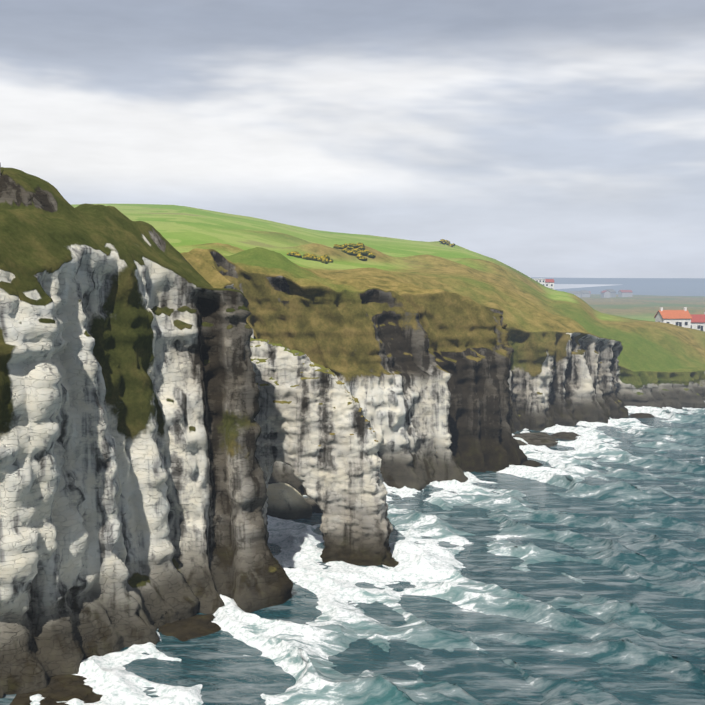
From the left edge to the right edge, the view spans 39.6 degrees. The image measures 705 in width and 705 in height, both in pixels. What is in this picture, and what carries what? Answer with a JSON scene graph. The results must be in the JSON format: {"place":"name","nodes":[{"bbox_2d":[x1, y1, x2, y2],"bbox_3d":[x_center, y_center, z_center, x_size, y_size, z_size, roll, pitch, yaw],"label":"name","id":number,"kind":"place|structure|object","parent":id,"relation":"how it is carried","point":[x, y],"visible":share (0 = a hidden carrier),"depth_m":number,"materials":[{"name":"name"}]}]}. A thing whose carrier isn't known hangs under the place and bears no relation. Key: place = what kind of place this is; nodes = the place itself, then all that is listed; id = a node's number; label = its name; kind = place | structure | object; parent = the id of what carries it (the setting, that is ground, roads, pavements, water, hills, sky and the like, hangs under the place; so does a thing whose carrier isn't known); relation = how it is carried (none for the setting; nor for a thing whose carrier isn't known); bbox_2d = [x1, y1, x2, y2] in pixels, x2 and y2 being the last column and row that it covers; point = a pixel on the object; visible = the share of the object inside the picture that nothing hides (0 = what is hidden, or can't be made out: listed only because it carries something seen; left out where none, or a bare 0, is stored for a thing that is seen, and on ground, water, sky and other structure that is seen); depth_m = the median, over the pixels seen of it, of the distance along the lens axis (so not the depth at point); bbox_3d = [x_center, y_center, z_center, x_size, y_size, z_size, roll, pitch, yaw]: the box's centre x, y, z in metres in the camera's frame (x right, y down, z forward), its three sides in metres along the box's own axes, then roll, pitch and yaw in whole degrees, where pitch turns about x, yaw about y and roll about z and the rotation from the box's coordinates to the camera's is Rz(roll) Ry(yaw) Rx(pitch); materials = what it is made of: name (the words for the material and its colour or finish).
{"place":"outdoors","nodes":[
{"label":"outdoors","id":0,"kind":"place"},
{"bbox_2d":[0,167,704,697],"bbox_3d":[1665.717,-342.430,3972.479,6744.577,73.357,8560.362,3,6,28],"label":"coast terrain","id":1,"kind":"structure","parent":0,"point":[132,493],"depth_m":106.06,"materials":[{"name":"green stone"}]},
{"bbox_2d":[266,482,312,519],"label":"rock","id":2,"kind":"object","parent":1,"relation":"on","point":[285,501],"visible":0.52,"depth_m":140.58,"materials":[{"name":"grey stone"}]},
{"bbox_2d":[287,251,327,263],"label":"gorse","id":3,"kind":"object","parent":1,"relation":"on","point":[308,256],"visible":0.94,"depth_m":240.28,"materials":[{"name":"yellow plant"}]},
{"bbox_2d":[250,337,392,565],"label":"sea arch","id":4,"kind":"structure","parent":1,"relation":"on","point":[318,434],"depth_m":118.92,"materials":[{"name":"white stone"}]},
{"bbox_2d":[320,254,332,262],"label":"gorse","id":5,"kind":"object","parent":1,"relation":"on","point":[326,257],"visible":0.46,"depth_m":244.13,"materials":[{"name":"yellow plant"}]},
{"bbox_2d":[333,243,364,255],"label":"gorse","id":6,"kind":"object","parent":1,"relation":"on","point":[350,249],"visible":0.83,"depth_m":259.37,"materials":[{"name":"yellow plant"}]},
{"bbox_2d":[355,243,374,260],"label":"gorse","id":7,"kind":"object","parent":1,"relation":"on","point":[367,253],"visible":0.77,"depth_m":257.29,"materials":[{"name":"yellow plant"}]},
{"bbox_2d":[439,239,454,246],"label":"gorse","id":8,"kind":"object","parent":1,"relation":"on","point":[443,241],"visible":0.96,"depth_m":393.94,"materials":[{"name":"yellow plant"}]},
{"bbox_2d":[530,277,554,288],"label":"white hotel","id":9,"kind":"structure","parent":1,"relation":"on","point":[548,283],"depth_m":526.93,"materials":[{"name":"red paint"}]},
{"bbox_2d":[568,289,632,297],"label":"distant town","id":10,"kind":"object","parent":1,"relation":"on","point":[607,293],"visible":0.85,"depth_m":905.48,"materials":[{"name":"stone"}]},
{"bbox_2d":[654,307,691,327],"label":"house","id":11,"kind":"structure","parent":1,"relation":"on","point":[682,318],"depth_m":325.51,"materials":[{"name":"tile"}]},
{"bbox_2d":[690,312,704,330],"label":"house","id":12,"kind":"structure","parent":1,"relation":"on","point":[697,321],"depth_m":329.70,"materials":[{"name":"tile"}]},
{"bbox_2d":[0,282,704,704],"bbox_3d":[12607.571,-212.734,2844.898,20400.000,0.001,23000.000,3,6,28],"label":"sea","id":13,"kind":"structure","parent":0,"point":[224,668],"depth_m":100.98,"materials":[{"name":"liquid"}]},
{"bbox_2d":[0,0,704,288],"label":"sky","id":14,"kind":"structure","parent":0,"point":[537,138],"materials":[{"name":"grey"}]},
{"bbox_2d":[30,406,704,704],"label":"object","id":15,"kind":"structure","parent":0,"point":[301,653],"depth_m":107.92,"materials":[{"name":"liquid"}]},
{"bbox_2d":[9,674,102,704],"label":"rock","id":16,"kind":"object","parent":15,"relation":"on","point":[63,687],"visible":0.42,"depth_m":82.30,"materials":[{"name":"brown stone"}]},
{"bbox_2d":[158,614,220,641],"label":"rock","id":17,"kind":"object","parent":15,"relation":"on","point":[194,626],"visible":0.48,"depth_m":97.38,"materials":[{"name":"brown stone"}]},
{"bbox_2d":[305,497,321,512],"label":"rock","id":18,"kind":"object","parent":15,"relation":"on","point":[314,505],"visible":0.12,"depth_m":144.03,"materials":[{"name":"grey stone"}]},
{"bbox_2d":[383,557,398,567],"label":"rock","id":19,"kind":"object","parent":15,"relation":"in","point":[393,562],"visible":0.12,"depth_m":118.28,"materials":[{"name":"brown stone"}]},
{"bbox_2d":[521,460,542,466],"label":"cave rock","id":20,"kind":"object","parent":15,"relation":"on","point":[532,463],"visible":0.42,"depth_m":178.18,"materials":[{"name":"brown stone"}]},
{"bbox_2d":[512,432,558,446],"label":"rock","id":21,"kind":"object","parent":15,"relation":"on","point":[539,439],"depth_m":200.29,"materials":[{"name":"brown stone"}]},
{"bbox_2d":[551,432,580,439],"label":"rock","id":22,"kind":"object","parent":15,"relation":"on","point":[566,435],"depth_m":207.29,"materials":[{"name":"grey stone"}]},
{"bbox_2d":[629,413,654,417],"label":"rock","id":23,"kind":"object","parent":15,"relation":"on","point":[641,415],"visible":0.5,"depth_m":235.83,"materials":[{"name":"grey stone"}]}
]}

